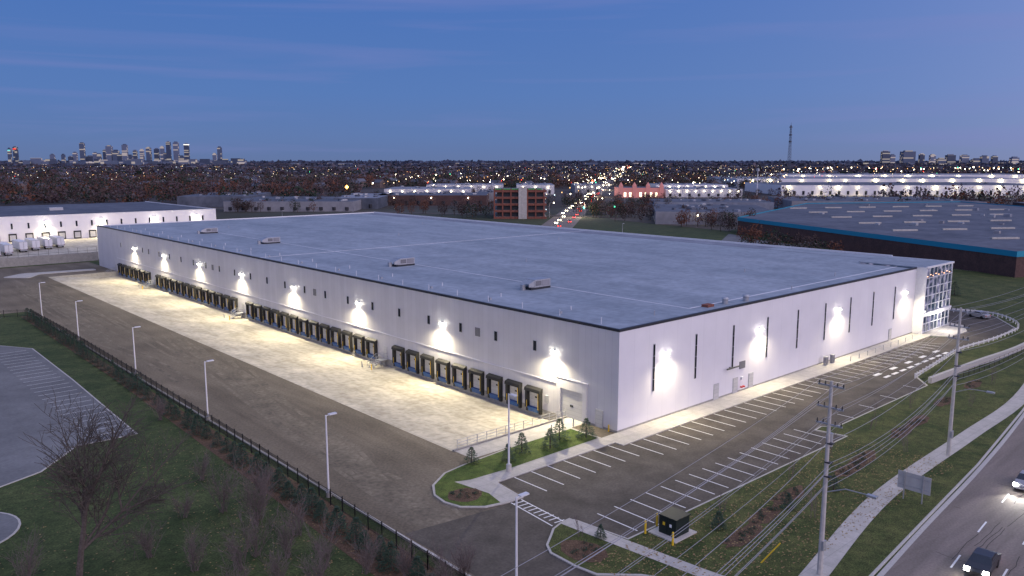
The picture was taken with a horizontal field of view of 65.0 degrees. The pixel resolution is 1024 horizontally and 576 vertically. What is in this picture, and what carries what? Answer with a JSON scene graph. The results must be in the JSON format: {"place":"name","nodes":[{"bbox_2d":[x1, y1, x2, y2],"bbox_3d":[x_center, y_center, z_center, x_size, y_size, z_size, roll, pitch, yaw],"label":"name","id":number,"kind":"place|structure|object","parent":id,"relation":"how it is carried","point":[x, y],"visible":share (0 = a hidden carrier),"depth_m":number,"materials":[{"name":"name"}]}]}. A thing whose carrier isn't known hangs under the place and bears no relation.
{"place":"outdoors","nodes":[
{"label":"outdoors","id":0,"kind":"place"},
{"bbox_2d":[0,252,98,267],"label":"yard boundary wall","id":1,"kind":"structure","parent":0,"point":[45,259],"depth_m":271.19,"materials":[{"name":"concrete"}]},
{"bbox_2d":[0,237,98,257],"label":"neighbour yard pavement","id":2,"kind":"structure","parent":0,"point":[84,245],"depth_m":316.13,"materials":[{"name":"concrete"}]},
{"bbox_2d":[12,239,27,251],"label":"semi trailer","id":3,"kind":"object","parent":2,"relation":"on","point":[20,245],"visible":0.98,"depth_m":306.11,"materials":[{"name":"white metal"}]},
{"bbox_2d":[215,208,653,218],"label":"cross street","id":4,"kind":"structure","parent":0,"point":[493,214],"depth_m":526.71,"materials":[{"name":"grey asphalt"}]},
{"bbox_2d":[3,165,1019,209],"bbox_3d":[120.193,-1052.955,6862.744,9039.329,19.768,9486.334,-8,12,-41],"label":"city lights","id":5,"kind":"object","parent":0,"point":[653,175],"visible":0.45,"depth_m":1432.95,"materials":[{"name":"yellow"}]},
{"bbox_2d":[0,170,1023,575],"bbox_3d":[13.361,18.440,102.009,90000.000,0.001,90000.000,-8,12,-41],"label":"ground","id":6,"kind":"structure","parent":0,"point":[28,504],"depth_m":81.55,"materials":[{"name":"green plant"}]},
{"bbox_2d":[3,523,47,575],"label":"bare shrub","id":7,"kind":"object","parent":6,"relation":"on","point":[29,564],"visible":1,"depth_m":65.56,"materials":[{"name":"brown plant"}]},
{"bbox_2d":[0,345,137,542],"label":"asphalt neighbour lot","id":8,"kind":"structure","parent":6,"relation":"on","point":[21,412],"depth_m":109.42,"materials":[{"name":"grey asphalt"}]},
{"bbox_2d":[0,201,215,242],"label":"neighbour warehouse","id":9,"kind":"structure","parent":6,"relation":"on","point":[71,221],"depth_m":372.40,"materials":[{"name":"white metal"}]},
{"bbox_2d":[22,388,198,575],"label":"bare tree","id":10,"kind":"object","parent":6,"relation":"on","point":[85,494],"visible":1,"depth_m":64.98,"materials":[{"name":"brown plant"}]},
{"bbox_2d":[125,519,165,558],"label":"bare shrub","id":11,"kind":"object","parent":6,"relation":"on","point":[146,542],"visible":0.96,"depth_m":69.76,"materials":[{"name":"brown plant"}]},
{"bbox_2d":[168,488,194,518],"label":"bare shrub","id":12,"kind":"object","parent":6,"relation":"on","point":[186,508],"visible":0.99,"depth_m":77.76,"materials":[{"name":"brown plant"}]},
{"bbox_2d":[181,520,213,572],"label":"bare shrub","id":13,"kind":"object","parent":6,"relation":"on","point":[192,556],"visible":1,"depth_m":67.34,"materials":[{"name":"brown plant"}]},
{"bbox_2d":[187,450,213,480],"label":"bare shrub","id":14,"kind":"object","parent":6,"relation":"on","point":[203,469],"visible":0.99,"depth_m":86.91,"materials":[{"name":"brown plant"}]},
{"bbox_2d":[198,445,244,513],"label":"bare shrub","id":15,"kind":"object","parent":6,"relation":"on","point":[224,497],"visible":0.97,"depth_m":78.49,"materials":[{"name":"brown plant"}]},
{"bbox_2d":[177,191,270,206],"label":"factory","id":16,"kind":"structure","parent":6,"relation":"on","point":[208,200],"depth_m":617.47,"materials":[{"name":"metal"}]},
{"bbox_2d":[0,308,465,575],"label":"iron fence","id":17,"kind":"object","parent":6,"relation":"on","point":[397,537],"visible":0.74,"depth_m":94.21,"materials":[{"name":"black metal"}]},
{"bbox_2d":[216,545,250,575],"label":"bare shrub","id":18,"kind":"object","parent":6,"relation":"on","point":[237,572],"visible":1,"depth_m":63.88,"materials":[{"name":"brown plant"}]},
{"bbox_2d":[212,511,258,570],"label":"bare shrub","id":19,"kind":"object","parent":6,"relation":"on","point":[238,552],"visible":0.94,"depth_m":67.59,"materials":[{"name":"brown plant"}]},
{"bbox_2d":[223,453,275,525],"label":"bare shrub","id":20,"kind":"object","parent":6,"relation":"on","point":[249,502],"visible":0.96,"depth_m":75.79,"materials":[{"name":"brown plant"}]},
{"bbox_2d":[234,497,276,556],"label":"bare shrub","id":21,"kind":"object","parent":6,"relation":"on","point":[255,543],"visible":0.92,"depth_m":70.10,"materials":[{"name":"brown plant"}]},
{"bbox_2d":[42,319,470,575],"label":"yard kerb","id":22,"kind":"structure","parent":6,"relation":"on","point":[415,543],"depth_m":84.47,"materials":[{"name":"concrete"}]},
{"bbox_2d":[234,464,283,519],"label":"bare shrub","id":23,"kind":"object","parent":6,"relation":"on","point":[262,494],"visible":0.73,"depth_m":77.10,"materials":[{"name":"brown plant"}]},
{"bbox_2d":[252,533,296,575],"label":"bare shrub","id":24,"kind":"object","parent":6,"relation":"on","point":[273,571],"visible":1,"depth_m":64.91,"materials":[{"name":"brown plant"}]},
{"bbox_2d":[264,500,303,557],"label":"bare shrub","id":25,"kind":"object","parent":6,"relation":"on","point":[284,545],"visible":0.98,"depth_m":69.88,"materials":[{"name":"brown plant"}]},
{"bbox_2d":[223,196,360,211],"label":"factory","id":26,"kind":"structure","parent":6,"relation":"on","point":[324,204],"depth_m":558.17,"materials":[{"name":"metal"}]},
{"bbox_2d":[274,494,311,536],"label":"bare shrub","id":27,"kind":"object","parent":6,"relation":"on","point":[298,524],"visible":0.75,"depth_m":74.02,"materials":[{"name":"brown plant"}]},
{"bbox_2d":[48,276,548,450],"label":"concrete truck apron","id":28,"kind":"object","parent":6,"relation":"on","point":[444,416],"visible":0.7,"depth_m":135.20,"materials":[{"name":"beige concrete"}]},
{"bbox_2d":[0,262,613,575],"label":"asphalt yard","id":29,"kind":"structure","parent":6,"relation":"on","point":[405,455],"depth_m":111.38,"materials":[{"name":"grey asphalt"}]},
{"bbox_2d":[4,269,95,277],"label":"kerb island","id":30,"kind":"structure","parent":29,"relation":"on","point":[26,275],"depth_m":247.33,"materials":[{"name":"concrete"}]},
{"bbox_2d":[515,492,528,575],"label":"lamp post","id":31,"kind":"object","parent":29,"relation":"on","point":[523,494],"visible":1,"depth_m":61.89,"materials":[{"name":"metal"}]},
{"bbox_2d":[53,271,567,450],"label":"apron retaining wall","id":32,"kind":"structure","parent":6,"relation":"on","point":[113,273],"depth_m":106.54,"materials":[{"name":"concrete"}]},
{"bbox_2d":[457,408,565,448],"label":"ramp railing","id":33,"kind":"object","parent":32,"relation":"on","point":[510,427],"visible":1,"depth_m":101.63,"materials":[{"name":"metal"}]},
{"bbox_2d":[294,538,334,575],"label":"bare shrub","id":34,"kind":"object","parent":6,"relation":"on","point":[320,569],"visible":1,"depth_m":64.00,"materials":[{"name":"brown plant"}]},
{"bbox_2d":[301,505,343,568],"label":"bare shrub","id":35,"kind":"object","parent":6,"relation":"on","point":[324,548],"visible":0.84,"depth_m":67.70,"materials":[{"name":"brown plant"}]},
{"bbox_2d":[325,412,336,497],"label":"lamp post","id":36,"kind":"object","parent":6,"relation":"on","point":[332,413],"visible":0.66,"depth_m":81.96,"materials":[{"name":"metal"}]},
{"bbox_2d":[334,192,389,208],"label":"factory","id":37,"kind":"structure","parent":6,"relation":"on","point":[373,201],"depth_m":596.90,"materials":[{"name":"metal"}]},
{"bbox_2d":[348,525,387,574],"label":"bare shrub","id":38,"kind":"object","parent":6,"relation":"on","point":[370,561],"visible":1,"depth_m":66.99,"materials":[{"name":"brown plant"}]},
{"bbox_2d":[384,186,472,192],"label":"factory","id":39,"kind":"structure","parent":6,"relation":"on","point":[428,189],"depth_m":755.07,"materials":[{"name":"metal"}]},
{"bbox_2d":[379,191,488,204],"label":"factory","id":40,"kind":"structure","parent":6,"relation":"on","point":[446,197],"depth_m":636.94,"materials":[{"name":"brick"}]},
{"bbox_2d":[426,183,502,191],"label":"factory","id":41,"kind":"structure","parent":6,"relation":"on","point":[487,185],"depth_m":893.65,"materials":[{"name":"metal"}]},
{"bbox_2d":[449,532,479,575],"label":"bare shrub","id":42,"kind":"object","parent":6,"relation":"on","point":[466,564],"visible":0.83,"depth_m":65.74,"materials":[{"name":"brown plant"}]},
{"bbox_2d":[0,432,952,575],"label":"fallen leaves","id":43,"kind":"object","parent":6,"relation":"on","point":[689,524],"visible":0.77,"depth_m":76.69,"materials":[{"name":"brown plant"}]},
{"bbox_2d":[21,316,981,575],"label":"mulch beds","id":44,"kind":"object","parent":6,"relation":"on","point":[567,547],"visible":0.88,"depth_m":81.66,"materials":[{"name":"brown soil"}]},
{"bbox_2d":[230,443,251,468],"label":"spruce tree","id":45,"kind":"object","parent":44,"relation":"on","point":[241,452],"visible":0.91,"depth_m":91.13,"materials":[{"name":"green plant"}]},
{"bbox_2d":[267,467,291,492],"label":"spruce tree","id":46,"kind":"object","parent":44,"relation":"on","point":[277,476],"visible":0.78,"depth_m":84.22,"materials":[{"name":"green plant"}]},
{"bbox_2d":[279,480,299,500],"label":"spruce tree","id":47,"kind":"object","parent":44,"relation":"on","point":[288,482],"visible":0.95,"depth_m":82.21,"materials":[{"name":"green plant"}]},
{"bbox_2d":[299,487,326,515],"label":"spruce tree","id":48,"kind":"object","parent":44,"relation":"on","point":[311,496],"visible":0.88,"depth_m":78.65,"materials":[{"name":"green plant"}]},
{"bbox_2d":[312,500,330,523],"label":"spruce tree","id":49,"kind":"object","parent":44,"relation":"on","point":[321,503],"visible":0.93,"depth_m":77.14,"materials":[{"name":"green plant"}]},
{"bbox_2d":[323,505,350,537],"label":"spruce tree","id":50,"kind":"object","parent":44,"relation":"on","point":[336,510],"visible":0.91,"depth_m":74.46,"materials":[{"name":"green plant"}]},
{"bbox_2d":[344,517,369,544],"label":"spruce tree","id":51,"kind":"object","parent":44,"relation":"on","point":[355,522],"visible":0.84,"depth_m":72.66,"materials":[{"name":"green plant"}]},
{"bbox_2d":[368,535,390,562],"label":"spruce tree","id":52,"kind":"object","parent":44,"relation":"on","point":[379,538],"visible":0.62,"depth_m":69.27,"materials":[{"name":"green plant"}]},
{"bbox_2d":[374,540,405,573],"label":"spruce tree","id":53,"kind":"object","parent":44,"relation":"on","point":[391,552],"visible":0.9,"depth_m":67.58,"materials":[{"name":"green plant"}]},
{"bbox_2d":[394,531,422,575],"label":"bare shrub","id":54,"kind":"object","parent":44,"relation":"on","point":[402,561],"visible":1,"depth_m":66.02,"materials":[{"name":"brown plant"}]},
{"bbox_2d":[405,555,428,575],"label":"spruce tree","id":55,"kind":"object","parent":44,"relation":"on","point":[417,561],"visible":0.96,"depth_m":65.47,"materials":[{"name":"green plant"}]},
{"bbox_2d":[421,535,479,575],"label":"bare shrub","id":56,"kind":"object","parent":44,"relation":"on","point":[441,561],"visible":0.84,"depth_m":64.52,"materials":[{"name":"brown plant"}]},
{"bbox_2d":[449,379,980,557],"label":"bed shrubs","id":57,"kind":"object","parent":44,"relation":"on","point":[782,494],"visible":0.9,"depth_m":82.59,"materials":[{"name":"green plant"}]},
{"bbox_2d":[0,166,1022,192],"bbox_3d":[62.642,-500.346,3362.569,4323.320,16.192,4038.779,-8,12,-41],"label":"distant houses","id":58,"kind":"structure","parent":6,"relation":"on","point":[380,182],"depth_m":1582.69,"materials":[{"name":"grey"}]},
{"bbox_2d":[506,393,516,471],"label":"lamp post","id":59,"kind":"object","parent":6,"relation":"on","point":[508,466],"visible":1,"depth_m":88.60,"materials":[{"name":"metal"}]},
{"bbox_2d":[0,171,1023,204],"bbox_3d":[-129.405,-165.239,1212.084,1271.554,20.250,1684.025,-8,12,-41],"label":"tree belt","id":60,"kind":"object","parent":6,"relation":"on","point":[94,188],"visible":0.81,"depth_m":905.38,"materials":[{"name":"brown plant"}]},
{"bbox_2d":[0,162,1023,169],"bbox_3d":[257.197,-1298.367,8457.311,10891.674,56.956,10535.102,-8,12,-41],"label":"trees","id":61,"kind":"object","parent":6,"relation":"on","point":[625,165],"visible":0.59,"depth_m":4064.49,"materials":[{"name":"grey"}]},
{"bbox_2d":[0,165,1023,179],"bbox_3d":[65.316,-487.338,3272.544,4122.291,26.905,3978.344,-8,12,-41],"label":"trees","id":62,"kind":"object","parent":6,"relation":"on","point":[410,170],"visible":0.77,"depth_m":1982.08,"materials":[{"name":"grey plant"}]},
{"bbox_2d":[0,159,1023,162],"bbox_3d":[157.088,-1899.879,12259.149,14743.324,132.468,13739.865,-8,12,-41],"label":"tree belt","id":63,"kind":"object","parent":6,"relation":"on","point":[559,161],"visible":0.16,"depth_m":9726.39,"materials":[{"name":"blue"}]},
{"bbox_2d":[435,429,596,505],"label":"grass island","id":64,"kind":"structure","parent":6,"relation":"on","point":[446,484],"depth_m":90.83,"materials":[{"name":"green plant"}]},
{"bbox_2d":[512,432,531,454],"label":"spruce tree","id":65,"kind":"object","parent":64,"relation":"on","point":[521,434],"visible":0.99,"depth_m":94.69,"materials":[{"name":"green plant"}]},
{"bbox_2d":[543,428,560,450],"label":"spruce tree","id":66,"kind":"object","parent":64,"relation":"on","point":[550,435],"visible":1,"depth_m":95.95,"materials":[{"name":"green plant"}]},
{"bbox_2d":[550,418,570,441],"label":"spruce tree","id":67,"kind":"object","parent":64,"relation":"on","point":[562,427],"visible":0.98,"depth_m":98.96,"materials":[{"name":"green plant"}]},
{"bbox_2d":[576,418,596,439],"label":"spruce tree","id":68,"kind":"object","parent":64,"relation":"on","point":[587,422],"visible":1,"depth_m":99.70,"materials":[{"name":"green plant"}]},
{"bbox_2d":[494,187,546,218],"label":"parking structure","id":69,"kind":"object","parent":6,"relation":"on","point":[521,203],"visible":1,"depth_m":486.61,"materials":[{"name":"brick"}]},
{"bbox_2d":[19,158,1021,165],"bbox_3d":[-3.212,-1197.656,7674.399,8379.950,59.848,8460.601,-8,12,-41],"label":"distant city","id":70,"kind":"object","parent":6,"relation":"on","point":[38,161],"visible":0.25,"depth_m":4780.06,"materials":[{"name":"blue"}]},
{"bbox_2d":[96,212,954,432],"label":"warehouse","id":71,"kind":"structure","parent":6,"relation":"on","point":[615,332],"depth_m":144.22,"materials":[{"name":"grey"}]},
{"bbox_2d":[120,242,536,350],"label":"wall windows","id":72,"kind":"structure","parent":71,"relation":"in","point":[477,330],"depth_m":136.34,"materials":[{"name":"glass"}]},
{"bbox_2d":[652,286,895,391],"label":"slit windows","id":73,"kind":"structure","parent":71,"relation":"in","point":[696,335],"depth_m":123.58,"materials":[{"name":"glass"}]},
{"bbox_2d":[713,328,891,399],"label":"side doors and vents","id":74,"kind":"structure","parent":71,"relation":"in","point":[741,365],"depth_m":119.48,"materials":[{"name":"metal"}]},
{"bbox_2d":[516,182,553,193],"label":"factory","id":75,"kind":"structure","parent":6,"relation":"on","point":[549,187],"depth_m":853.97,"materials":[{"name":"metal"}]},
{"bbox_2d":[571,183,601,192],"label":"retail building","id":76,"kind":"structure","parent":6,"relation":"on","point":[593,187],"depth_m":893.85,"materials":[{"name":"metal"}]},
{"bbox_2d":[230,185,1023,250],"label":"roadside trees","id":77,"kind":"object","parent":6,"relation":"on","point":[621,208],"visible":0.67,"depth_m":509.57,"materials":[{"name":"brown plant"}]},
{"bbox_2d":[614,182,663,197],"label":"domed hall","id":78,"kind":"structure","parent":6,"relation":"on","point":[634,190],"depth_m":774.67,"materials":[{"name":"red"}]},
{"bbox_2d":[649,183,727,186],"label":"retail building","id":79,"kind":"structure","parent":6,"relation":"on","point":[685,184],"depth_m":906.07,"materials":[{"name":"metal"}]},
{"bbox_2d":[664,186,742,196],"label":"retail building","id":80,"kind":"structure","parent":6,"relation":"on","point":[704,191],"depth_m":785.20,"materials":[{"name":"metal"}]},
{"bbox_2d":[406,310,1012,575],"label":"asphalt parking lot","id":81,"kind":"structure","parent":6,"relation":"on","point":[589,495],"depth_m":90.85,"materials":[{"name":"grey asphalt"}]},
{"bbox_2d":[512,342,947,530],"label":"parking markings","id":82,"kind":"object","parent":81,"relation":"on","point":[907,362],"visible":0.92,"depth_m":95.20,"materials":[{"name":"white paint"}]},
{"bbox_2d":[546,269,1023,575],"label":"grass verge","id":83,"kind":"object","parent":6,"relation":"on","point":[883,538],"depth_m":85.75,"materials":[{"name":"plant"}]},
{"bbox_2d":[648,507,696,543],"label":"transformer box","id":84,"kind":"object","parent":83,"relation":"on","point":[672,519],"visible":0.95,"depth_m":73.67,"materials":[{"name":"metal"}]},
{"bbox_2d":[914,308,1018,377],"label":"guard rail","id":85,"kind":"object","parent":83,"relation":"on","point":[953,351],"visible":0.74,"depth_m":151.24,"materials":[{"name":"white metal"}]},
{"bbox_2d":[560,384,1023,575],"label":"concrete footpath","id":86,"kind":"structure","parent":6,"relation":"on","point":[837,550],"depth_m":77.06,"materials":[{"name":"grey concrete"}]},
{"bbox_2d":[816,380,877,575],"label":"utility pole","id":87,"kind":"object","parent":6,"relation":"on","point":[826,476],"visible":0.98,"depth_m":65.25,"materials":[{"name":"wood"}]},
{"bbox_2d":[501,289,1023,575],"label":"overhead wires","id":88,"kind":"object","parent":87,"relation":"attached to","point":[800,458],"visible":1,"depth_m":59.78,"materials":[{"name":"grey metal"}]},
{"bbox_2d":[707,176,1023,187],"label":"distribution warehouse","id":89,"kind":"structure","parent":6,"relation":"on","point":[891,179],"depth_m":1072.22,"materials":[{"name":"metal"}]},
{"bbox_2d":[768,195,986,207],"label":"factory","id":90,"kind":"structure","parent":6,"relation":"on","point":[792,201],"depth_m":579.53,"materials":[{"name":"metal"}]},
{"bbox_2d":[737,201,1023,277],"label":"teal trim factory","id":91,"kind":"structure","parent":6,"relation":"on","point":[980,237],"depth_m":329.59,"materials":[{"name":"metal"}]},
{"bbox_2d":[745,181,1023,195],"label":"distribution warehouse","id":92,"kind":"structure","parent":6,"relation":"on","point":[844,188],"depth_m":824.67,"materials":[{"name":"metal"}]},
{"bbox_2d":[761,173,1023,177],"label":"distribution warehouse","id":93,"kind":"structure","parent":6,"relation":"on","point":[987,175],"depth_m":1337.64,"materials":[{"name":"metal"}]},
{"bbox_2d":[899,150,915,162],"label":"distant tower block","id":94,"kind":"structure","parent":6,"relation":"on","point":[908,156],"depth_m":8926.43,"materials":[{"name":"grey"}]},
{"bbox_2d":[897,470,931,503],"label":"road sign","id":95,"kind":"object","parent":6,"relation":"on","point":[915,483],"visible":1,"depth_m":80.97,"materials":[{"name":"metal"}]},
{"bbox_2d":[946,307,994,455],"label":"utility pole","id":96,"kind":"object","parent":6,"relation":"on","point":[950,427],"visible":1,"depth_m":92.25,"materials":[{"name":"wood"}]},
{"bbox_2d":[928,342,1023,383],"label":"retaining wall","id":97,"kind":"structure","parent":6,"relation":"on","point":[940,376],"depth_m":134.30,"materials":[{"name":"concrete"}]},
{"bbox_2d":[0,0,1023,161],"label":"sky","id":98,"kind":"structure","parent":0,"point":[256,80],"materials":[{"name":"blue"}]},
{"bbox_2d":[455,417,582,458],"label":"access ramp pavement","id":99,"kind":"structure","parent":0,"point":[488,447],"depth_m":100.04,"materials":[{"name":"concrete"}]},
{"bbox_2d":[541,172,620,227],"bbox_3d":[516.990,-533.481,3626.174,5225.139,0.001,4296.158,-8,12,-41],"label":"distant street","id":100,"kind":"structure","parent":0,"point":[564,222],"depth_m":517.01,"materials":[{"name":"grey asphalt"}]},
{"bbox_2d":[593,205,798,246],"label":"factory yard","id":101,"kind":"structure","parent":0,"point":[732,238],"depth_m":435.81,"materials":[{"name":"grey asphalt"}]},
{"bbox_2d":[652,203,769,224],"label":"factory","id":102,"kind":"structure","parent":101,"relation":"on","point":[665,213],"depth_m":445.54,"materials":[{"name":"metal"}]},
{"bbox_2d":[649,198,773,209],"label":"factory","id":103,"kind":"structure","parent":101,"relation":"on","point":[769,205],"depth_m":551.67,"materials":[{"name":"metal"}]},
{"bbox_2d":[432,322,966,507],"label":"concrete sidewalk","id":104,"kind":"structure","parent":0,"point":[494,488],"depth_m":106.69,"materials":[{"name":"beige concrete"}]},
{"bbox_2d":[884,418,1023,575],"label":"asphalt road","id":105,"kind":"structure","parent":0,"point":[963,516],"depth_m":75.70,"materials":[{"name":"grey asphalt"}]},
{"bbox_2d":[877,412,1023,575],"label":"road gutter","id":106,"kind":"object","parent":105,"relation":"on","point":[904,548],"visible":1,"depth_m":80.52,"materials":[{"name":"concrete"}]},
{"bbox_2d":[963,547,1000,575],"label":"car","id":107,"kind":"object","parent":105,"relation":"on","point":[982,562],"visible":1,"depth_m":66.86,"materials":[{"name":"blue paint"}]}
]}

